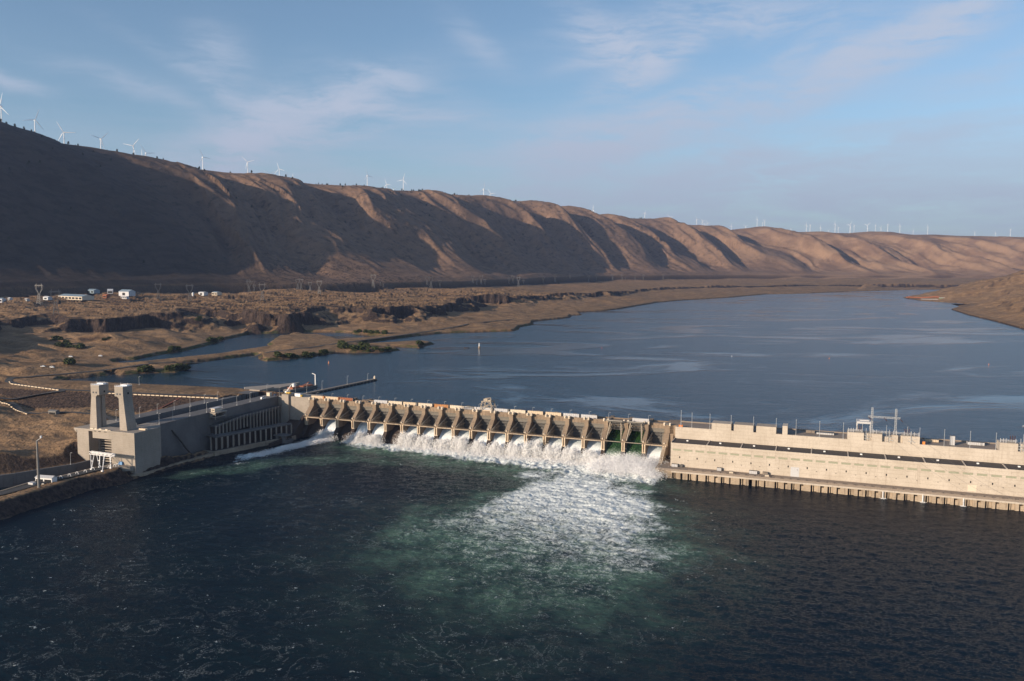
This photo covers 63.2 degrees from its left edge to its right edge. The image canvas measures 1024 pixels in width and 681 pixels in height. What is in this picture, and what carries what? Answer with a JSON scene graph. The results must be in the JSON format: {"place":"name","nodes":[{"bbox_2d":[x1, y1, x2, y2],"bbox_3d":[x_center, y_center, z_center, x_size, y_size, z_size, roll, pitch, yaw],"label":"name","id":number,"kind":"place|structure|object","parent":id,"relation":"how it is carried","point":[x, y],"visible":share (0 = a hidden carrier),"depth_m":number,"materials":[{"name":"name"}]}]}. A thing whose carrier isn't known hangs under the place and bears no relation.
{"place":"outdoors","nodes":[
{"label":"outdoors","id":0,"kind":"place"},
{"bbox_2d":[0,390,64,398],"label":"road","id":1,"kind":"structure","parent":0,"point":[31,395],"depth_m":926.51,"materials":[{"name":"grey asphalt"}]},
{"bbox_2d":[0,467,104,494],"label":"quay road","id":2,"kind":"structure","parent":0,"point":[41,482],"depth_m":652.37,"materials":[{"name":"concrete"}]},
{"bbox_2d":[89,451,114,471],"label":"portal gantry","id":3,"kind":"object","parent":2,"relation":"on","point":[104,454],"visible":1,"depth_m":698.78,"materials":[{"name":"white metal"}]},
{"bbox_2d":[7,402,114,419],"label":"service road","id":4,"kind":"structure","parent":0,"point":[17,406],"depth_m":863.38,"materials":[{"name":"grey asphalt"}]},
{"bbox_2d":[5,319,510,396],"bbox_3d":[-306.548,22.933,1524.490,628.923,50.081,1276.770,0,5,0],"label":"embankment road","id":5,"kind":"structure","parent":0,"point":[8,379],"depth_m":1062.30,"materials":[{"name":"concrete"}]},
{"bbox_2d":[149,393,198,411],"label":"embankment drain","id":6,"kind":"object","parent":5,"relation":"on","point":[172,401],"visible":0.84,"depth_m":888.58,"materials":[{"name":"grey concrete"}]},
{"bbox_2d":[0,437,1023,680],"bbox_3d":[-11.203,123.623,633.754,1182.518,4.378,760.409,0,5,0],"label":"river water","id":7,"kind":"structure","parent":0,"point":[337,560],"depth_m":483.64,"materials":[{"name":"blue liquid"}]},
{"bbox_2d":[202,405,295,455],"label":"fish ladder","id":8,"kind":"object","parent":7,"relation":"in","point":[227,436],"visible":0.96,"depth_m":831.03,"materials":[{"name":"grey concrete"}]},
{"bbox_2d":[245,438,331,458],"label":"spray","id":9,"kind":"object","parent":7,"relation":"on","point":[312,441],"visible":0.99,"depth_m":819.47,"materials":[{"name":"white liquid"}]},
{"bbox_2d":[310,428,341,441],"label":"spray","id":10,"kind":"object","parent":7,"relation":"on","point":[325,435],"visible":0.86,"depth_m":858.23,"materials":[{"name":"white liquid"}]},
{"bbox_2d":[342,430,366,444],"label":"spray","id":11,"kind":"object","parent":7,"relation":"on","point":[356,438],"visible":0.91,"depth_m":845.00,"materials":[{"name":"white liquid"}]},
{"bbox_2d":[359,432,386,446],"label":"spray","id":12,"kind":"object","parent":7,"relation":"on","point":[374,440],"visible":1,"depth_m":838.13,"materials":[{"name":"white liquid"}]},
{"bbox_2d":[391,432,417,449],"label":"spray","id":13,"kind":"object","parent":7,"relation":"on","point":[404,440],"visible":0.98,"depth_m":825.58,"materials":[{"name":"white liquid"}]},
{"bbox_2d":[407,434,433,450],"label":"spray","id":14,"kind":"object","parent":7,"relation":"on","point":[422,443],"visible":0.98,"depth_m":818.35,"materials":[{"name":"white liquid"}]},
{"bbox_2d":[423,437,452,453],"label":"spray","id":15,"kind":"object","parent":7,"relation":"on","point":[441,445],"visible":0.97,"depth_m":811.62,"materials":[{"name":"white liquid"}]},
{"bbox_2d":[439,434,469,456],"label":"spray","id":16,"kind":"object","parent":7,"relation":"on","point":[458,446],"visible":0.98,"depth_m":804.98,"materials":[{"name":"white liquid"}]},
{"bbox_2d":[458,439,488,456],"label":"spray","id":17,"kind":"object","parent":7,"relation":"on","point":[476,447],"visible":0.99,"depth_m":797.83,"materials":[{"name":"white liquid"}]},
{"bbox_2d":[478,439,505,459],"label":"spray","id":18,"kind":"object","parent":7,"relation":"on","point":[495,447],"visible":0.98,"depth_m":791.17,"materials":[{"name":"white liquid"}]},
{"bbox_2d":[496,440,524,460],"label":"spray","id":19,"kind":"object","parent":7,"relation":"on","point":[511,451],"visible":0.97,"depth_m":785.12,"materials":[{"name":"white liquid"}]},
{"bbox_2d":[514,438,545,461],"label":"spray","id":20,"kind":"object","parent":7,"relation":"on","point":[532,450],"visible":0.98,"depth_m":780.07,"materials":[{"name":"white liquid"}]},
{"bbox_2d":[528,443,567,463],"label":"spray","id":21,"kind":"object","parent":7,"relation":"on","point":[549,454],"visible":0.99,"depth_m":772.88,"materials":[{"name":"white liquid"}]},
{"bbox_2d":[550,446,583,465],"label":"spray","id":22,"kind":"object","parent":7,"relation":"on","point":[568,460],"visible":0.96,"depth_m":765.86,"materials":[{"name":"white liquid"}]},
{"bbox_2d":[570,448,602,467],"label":"spray","id":23,"kind":"object","parent":7,"relation":"on","point":[587,454],"visible":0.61,"depth_m":760.63,"materials":[{"name":"white liquid"}]},
{"bbox_2d":[578,450,674,480],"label":"spray","id":24,"kind":"object","parent":7,"relation":"on","point":[621,465],"visible":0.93,"depth_m":727.61,"materials":[{"name":"white liquid"}]},
{"bbox_2d":[0,122,1023,519],"bbox_3d":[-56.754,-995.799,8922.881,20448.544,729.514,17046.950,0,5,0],"label":"terrain","id":25,"kind":"structure","parent":0,"point":[178,226],"depth_m":3074.35,"materials":[{"name":"brown soil"}]},
{"bbox_2d":[36,436,41,487],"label":"tall mast","id":26,"kind":"object","parent":25,"relation":"on","point":[38,475],"visible":1,"depth_m":635.33,"materials":[{"name":"grey metal"}]},
{"bbox_2d":[36,284,42,303],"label":"power pylon","id":27,"kind":"object","parent":25,"relation":"on","point":[39,294],"visible":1,"depth_m":1961.74,"materials":[{"name":"grey metal"}]},
{"bbox_2d":[0,460,90,487],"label":"approach wall","id":28,"kind":"structure","parent":25,"relation":"on","point":[14,479],"depth_m":688.72,"materials":[{"name":"grey concrete"}]},
{"bbox_2d":[34,475,57,483],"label":"work shed","id":29,"kind":"structure","parent":25,"relation":"on","point":[48,478],"depth_m":654.21,"materials":[{"name":"white paint"}]},
{"bbox_2d":[43,296,51,299],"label":"industrial hall","id":30,"kind":"structure","parent":25,"relation":"on","point":[47,298],"depth_m":2048.65,"materials":[{"name":"white metal"}]},
{"bbox_2d":[0,467,96,495],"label":"quay wall","id":31,"kind":"structure","parent":25,"relation":"on","point":[40,484],"depth_m":654.21,"materials":[{"name":"concrete"}]},
{"bbox_2d":[48,409,59,413],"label":"field shed","id":32,"kind":"structure","parent":25,"relation":"on","point":[50,411],"depth_m":853.38,"materials":[{"name":"grey metal"}]},
{"bbox_2d":[50,289,59,313],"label":"power pylon","id":33,"kind":"object","parent":25,"relation":"on","point":[55,302],"visible":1,"depth_m":1724.25,"materials":[{"name":"grey metal"}]},
{"bbox_2d":[56,121,73,143],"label":"wind turbine","id":34,"kind":"object","parent":25,"relation":"on","point":[63,133],"visible":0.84,"depth_m":3572.28,"materials":[{"name":"white paint"}]},
{"bbox_2d":[64,359,74,364],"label":"shrub","id":35,"kind":"object","parent":25,"relation":"on","point":[68,361],"visible":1,"depth_m":1120.77,"materials":[{"name":"green plant"}]},
{"bbox_2d":[58,294,93,299],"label":"industrial hall","id":36,"kind":"structure","parent":25,"relation":"on","point":[77,297],"depth_m":2109.79,"materials":[{"name":"beige paint"}]},
{"bbox_2d":[76,343,85,348],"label":"shrub","id":37,"kind":"object","parent":25,"relation":"on","point":[80,345],"visible":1,"depth_m":1335.62,"materials":[{"name":"green plant"}]},
{"bbox_2d":[87,289,99,292],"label":"industrial hall","id":38,"kind":"structure","parent":25,"relation":"on","point":[93,290],"depth_m":2314.07,"materials":[{"name":"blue metal"}]},
{"bbox_2d":[107,289,112,293],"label":"industrial hall","id":39,"kind":"structure","parent":25,"relation":"on","point":[109,291],"depth_m":2282.28,"materials":[{"name":"white metal"}]},
{"bbox_2d":[119,289,135,295],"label":"industrial hall","id":40,"kind":"structure","parent":25,"relation":"on","point":[123,292],"depth_m":2228.72,"materials":[{"name":"white metal"}]},
{"bbox_2d":[137,366,145,372],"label":"shrub","id":41,"kind":"object","parent":25,"relation":"on","point":[140,369],"visible":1,"depth_m":1118.70,"materials":[{"name":"green plant"}]},
{"bbox_2d":[142,364,153,370],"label":"shrub","id":42,"kind":"object","parent":25,"relation":"on","point":[147,366],"visible":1,"depth_m":1121.15,"materials":[{"name":"green plant"}]},
{"bbox_2d":[170,364,178,369],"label":"shrub","id":43,"kind":"object","parent":25,"relation":"on","point":[174,366],"visible":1,"depth_m":1134.76,"materials":[{"name":"green plant"}]},
{"bbox_2d":[74,382,277,476],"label":"navigation lock","id":44,"kind":"object","parent":25,"relation":"on","point":[130,444],"visible":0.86,"depth_m":731.87,"materials":[{"name":"grey concrete"}]},
{"bbox_2d":[171,430,190,452],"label":"outside staircase","id":45,"kind":"structure","parent":44,"relation":"attached to","point":[184,446],"depth_m":765.57,"materials":[{"name":"concrete"}]},
{"bbox_2d":[209,406,226,419],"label":"control hut","id":46,"kind":"object","parent":44,"relation":"attached to","point":[214,411],"visible":1,"depth_m":806.49,"materials":[{"name":"beige paint"}]},
{"bbox_2d":[175,363,183,368],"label":"shrub","id":47,"kind":"object","parent":25,"relation":"on","point":[179,365],"visible":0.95,"depth_m":1145.14,"materials":[{"name":"green plant"}]},
{"bbox_2d":[180,364,188,369],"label":"shrub","id":48,"kind":"object","parent":25,"relation":"on","point":[185,367],"visible":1,"depth_m":1150.39,"materials":[{"name":"green plant"}]},
{"bbox_2d":[198,292,207,295],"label":"industrial hall","id":49,"kind":"structure","parent":25,"relation":"on","point":[203,293],"depth_m":2493.86,"materials":[{"name":"white metal"}]},
{"bbox_2d":[212,291,221,294],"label":"industrial hall","id":50,"kind":"structure","parent":25,"relation":"on","point":[216,293],"depth_m":2416.27,"materials":[{"name":"beige paint"}]},
{"bbox_2d":[244,382,299,391],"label":"approach wall","id":51,"kind":"structure","parent":25,"relation":"on","point":[276,387],"depth_m":976.08,"materials":[{"name":"concrete"}]},
{"bbox_2d":[284,352,292,357],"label":"shrub","id":52,"kind":"object","parent":25,"relation":"on","point":[288,355],"visible":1,"depth_m":1293.76,"materials":[{"name":"green plant"}]},
{"bbox_2d":[302,352,310,356],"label":"shrub","id":53,"kind":"object","parent":25,"relation":"on","point":[305,354],"visible":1,"depth_m":1318.40,"materials":[{"name":"green plant"}]},
{"bbox_2d":[268,392,684,474],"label":"spillway","id":54,"kind":"object","parent":25,"relation":"on","point":[306,415],"visible":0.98,"depth_m":826.71,"materials":[{"name":"concrete"}]},
{"bbox_2d":[273,433,293,443],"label":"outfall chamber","id":55,"kind":"object","parent":54,"relation":"attached to","point":[283,436],"visible":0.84,"depth_m":844.56,"materials":[{"name":"grey concrete"}]},
{"bbox_2d":[295,393,302,396],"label":"deck cabin","id":56,"kind":"object","parent":54,"relation":"on","point":[298,395],"visible":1,"depth_m":897.03,"materials":[{"name":"white metal"}]},
{"bbox_2d":[311,395,324,398],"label":"bulkhead box","id":57,"kind":"object","parent":54,"relation":"on","point":[319,397],"visible":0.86,"depth_m":891.75,"materials":[{"name":"beige paint"}]},
{"bbox_2d":[324,419,335,434],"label":"falling water","id":58,"kind":"structure","parent":54,"relation":"attached to","point":[330,425],"depth_m":874.47,"materials":[{"name":"white liquid"}]},
{"bbox_2d":[325,396,339,399],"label":"bulkhead box","id":59,"kind":"object","parent":54,"relation":"on","point":[334,398],"visible":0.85,"depth_m":885.17,"materials":[{"name":"beige paint"}]},
{"bbox_2d":[340,397,353,400],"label":"bulkhead box","id":60,"kind":"object","parent":54,"relation":"on","point":[347,399],"visible":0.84,"depth_m":879.26,"materials":[{"name":"orange metal"}]},
{"bbox_2d":[356,422,367,433],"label":"falling water","id":61,"kind":"structure","parent":54,"relation":"attached to","point":[362,426],"depth_m":862.11,"materials":[{"name":"white liquid"}]},
{"bbox_2d":[371,423,383,437],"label":"falling water","id":62,"kind":"structure","parent":54,"relation":"attached to","point":[378,428],"depth_m":855.08,"materials":[{"name":"white liquid"}]},
{"bbox_2d":[374,400,388,403],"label":"bulkhead box","id":63,"kind":"object","parent":54,"relation":"on","point":[382,401],"visible":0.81,"depth_m":864.96,"materials":[{"name":"grey paint"}]},
{"bbox_2d":[388,401,402,404],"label":"bulkhead box","id":64,"kind":"object","parent":54,"relation":"on","point":[398,402],"visible":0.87,"depth_m":859.11,"materials":[{"name":"beige paint"}]},
{"bbox_2d":[403,402,417,405],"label":"bulkhead box","id":65,"kind":"object","parent":54,"relation":"on","point":[413,403],"visible":0.82,"depth_m":853.02,"materials":[{"name":"beige paint"}]},
{"bbox_2d":[406,426,416,437],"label":"falling water","id":66,"kind":"structure","parent":54,"relation":"attached to","point":[412,430],"depth_m":843.35,"materials":[{"name":"white liquid"}]},
{"bbox_2d":[418,403,433,406],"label":"bulkhead box","id":67,"kind":"object","parent":54,"relation":"on","point":[427,404],"visible":0.83,"depth_m":847.49,"materials":[{"name":"beige paint"}]},
{"bbox_2d":[423,427,433,438],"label":"falling water","id":68,"kind":"structure","parent":54,"relation":"attached to","point":[428,431],"depth_m":836.50,"materials":[{"name":"white liquid"}]},
{"bbox_2d":[434,404,449,407],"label":"bulkhead box","id":69,"kind":"object","parent":54,"relation":"on","point":[443,405],"visible":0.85,"depth_m":841.43,"materials":[{"name":"orange metal"}]},
{"bbox_2d":[439,427,451,441],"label":"falling water","id":70,"kind":"structure","parent":54,"relation":"attached to","point":[446,433],"depth_m":829.40,"materials":[{"name":"white liquid"}]},
{"bbox_2d":[450,405,463,408],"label":"bulkhead box","id":71,"kind":"object","parent":54,"relation":"on","point":[455,406],"visible":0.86,"depth_m":836.10,"materials":[{"name":"beige paint"}]},
{"bbox_2d":[456,430,468,443],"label":"falling water","id":72,"kind":"structure","parent":54,"relation":"attached to","point":[463,432],"depth_m":824.12,"materials":[{"name":"white liquid"}]},
{"bbox_2d":[473,431,486,445],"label":"falling water","id":73,"kind":"structure","parent":54,"relation":"attached to","point":[480,437],"depth_m":815.78,"materials":[{"name":"white liquid"}]},
{"bbox_2d":[477,407,492,409],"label":"bulkhead box","id":74,"kind":"object","parent":54,"relation":"on","point":[484,408],"visible":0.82,"depth_m":825.49,"materials":[{"name":"grey paint"}]},
{"bbox_2d":[479,398,495,410],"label":"gantry crane","id":75,"kind":"object","parent":54,"relation":"on","point":[485,400],"visible":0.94,"depth_m":822.87,"materials":[{"name":"metal"}]},
{"bbox_2d":[490,433,504,449],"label":"falling water","id":76,"kind":"structure","parent":54,"relation":"attached to","point":[500,437],"depth_m":809.49,"materials":[{"name":"white liquid"}]},
{"bbox_2d":[494,408,509,411],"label":"bulkhead box","id":77,"kind":"object","parent":54,"relation":"on","point":[501,410],"visible":0.81,"depth_m":818.38,"materials":[{"name":"grey paint"}]},
{"bbox_2d":[511,434,523,446],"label":"falling water","id":78,"kind":"structure","parent":54,"relation":"attached to","point":[518,439],"depth_m":803.30,"materials":[{"name":"white liquid"}]},
{"bbox_2d":[510,409,526,413],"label":"bulkhead box","id":79,"kind":"object","parent":54,"relation":"on","point":[519,411],"visible":0.91,"depth_m":812.12,"materials":[{"name":"beige paint"}]},
{"bbox_2d":[528,410,543,414],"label":"bulkhead box","id":80,"kind":"object","parent":54,"relation":"on","point":[537,412],"visible":0.87,"depth_m":805.50,"materials":[{"name":"beige paint"}]},
{"bbox_2d":[530,434,542,451],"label":"falling water","id":81,"kind":"structure","parent":54,"relation":"attached to","point":[536,438],"depth_m":798.98,"materials":[{"name":"white liquid"}]},
{"bbox_2d":[545,412,561,415],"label":"bulkhead box","id":82,"kind":"object","parent":54,"relation":"on","point":[556,413],"visible":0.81,"depth_m":799.79,"materials":[{"name":"beige paint"}]},
{"bbox_2d":[549,437,561,450],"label":"falling water","id":83,"kind":"structure","parent":54,"relation":"attached to","point":[555,442],"depth_m":790.43,"materials":[{"name":"white liquid"}]},
{"bbox_2d":[563,413,579,416],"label":"bulkhead box","id":84,"kind":"object","parent":54,"relation":"on","point":[573,415],"visible":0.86,"depth_m":793.45,"materials":[{"name":"grey paint"}]},
{"bbox_2d":[567,439,580,452],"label":"falling water","id":85,"kind":"structure","parent":54,"relation":"attached to","point":[575,444],"depth_m":783.79,"materials":[{"name":"white liquid"}]},
{"bbox_2d":[581,414,597,418],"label":"bulkhead box","id":86,"kind":"object","parent":54,"relation":"on","point":[590,416],"visible":0.9,"depth_m":787.12,"materials":[{"name":"grey paint"}]},
{"bbox_2d":[586,440,600,454],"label":"falling water","id":87,"kind":"structure","parent":54,"relation":"attached to","point":[595,446],"depth_m":776.66,"materials":[{"name":"white liquid"}]},
{"bbox_2d":[605,429,623,457],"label":"falling water","id":88,"kind":"structure","parent":54,"relation":"attached to","point":[614,447],"depth_m":770.05,"materials":[{"name":"green liquid"}]},
{"bbox_2d":[625,431,643,456],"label":"falling water","id":89,"kind":"structure","parent":54,"relation":"attached to","point":[634,438],"depth_m":764.20,"materials":[{"name":"green liquid"}]},
{"bbox_2d":[632,418,649,421],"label":"bulkhead box","id":90,"kind":"object","parent":54,"relation":"on","point":[639,419],"visible":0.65,"depth_m":770.75,"materials":[{"name":"grey paint"}]},
{"bbox_2d":[646,445,661,459],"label":"falling water","id":91,"kind":"structure","parent":54,"relation":"attached to","point":[653,451],"depth_m":757.09,"materials":[{"name":"white liquid"}]},
{"bbox_2d":[655,420,1023,511],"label":"powerhouse","id":92,"kind":"structure","parent":25,"relation":"on","point":[852,463],"depth_m":676.00,"materials":[{"name":"concrete"}]},
{"bbox_2d":[749,470,756,473],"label":"storage container","id":93,"kind":"object","parent":92,"relation":"on","point":[752,471],"visible":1,"depth_m":695.45,"materials":[{"name":"white metal"}]},
{"bbox_2d":[790,467,798,476],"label":"door","id":94,"kind":"structure","parent":92,"relation":"in","point":[794,470],"depth_m":686.23,"materials":[{"name":"grey paint"}]},
{"bbox_2d":[806,429,814,432],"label":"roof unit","id":95,"kind":"object","parent":92,"relation":"on","point":[810,431],"visible":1,"depth_m":716.78,"materials":[{"name":"metal"}]},
{"bbox_2d":[816,431,833,434],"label":"trash rack","id":96,"kind":"object","parent":92,"relation":"on","point":[826,433],"visible":1,"depth_m":710.97,"materials":[{"name":"grey metal"}]},
{"bbox_2d":[856,419,870,431],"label":"portal crane","id":97,"kind":"object","parent":92,"relation":"on","point":[864,421],"visible":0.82,"depth_m":692.21,"materials":[{"name":"grey paint"}]},
{"bbox_2d":[848,425,916,443],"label":"switchgear","id":98,"kind":"object","parent":92,"relation":"on","point":[889,433],"visible":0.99,"depth_m":680.04,"materials":[{"name":"grey paint"}]},
{"bbox_2d":[924,438,938,441],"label":"trash rack","id":99,"kind":"object","parent":92,"relation":"on","point":[931,440],"visible":0.98,"depth_m":682.96,"materials":[{"name":"grey metal"}]},
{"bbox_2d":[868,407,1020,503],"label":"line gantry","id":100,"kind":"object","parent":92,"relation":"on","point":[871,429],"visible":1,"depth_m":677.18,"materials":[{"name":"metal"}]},
{"bbox_2d":[950,435,954,444],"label":"cabinet","id":101,"kind":"object","parent":92,"relation":"on","point":[952,439],"visible":1,"depth_m":670.12,"materials":[{"name":"grey metal"}]},
{"bbox_2d":[967,440,984,445],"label":"trash rack","id":102,"kind":"object","parent":92,"relation":"on","point":[980,443],"visible":1,"depth_m":671.42,"materials":[{"name":"white metal"}]},
{"bbox_2d":[1000,435,1023,451],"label":"switchgear","id":103,"kind":"object","parent":92,"relation":"on","point":[1014,441],"visible":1,"depth_m":649.54,"materials":[{"name":"grey paint"}]},
{"bbox_2d":[0,0,1023,236],"label":"sky","id":104,"kind":"structure","parent":0,"point":[839,116],"materials":[{"name":"blue"}]},
{"bbox_2d":[67,289,1023,442],"bbox_3d":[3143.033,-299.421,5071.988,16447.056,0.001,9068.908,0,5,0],"label":"reservoir water","id":105,"kind":"structure","parent":0,"point":[832,361],"depth_m":1211.86,"materials":[{"name":"blue liquid"}]},
{"bbox_2d":[283,373,317,391],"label":"barge","id":106,"kind":"object","parent":105,"relation":"on","point":[293,387],"visible":0.97,"depth_m":977.32,"materials":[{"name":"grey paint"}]},
{"bbox_2d":[302,378,376,393],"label":"guide wall","id":107,"kind":"structure","parent":105,"relation":"in","point":[340,386],"depth_m":996.86,"materials":[{"name":"concrete"}]}
]}

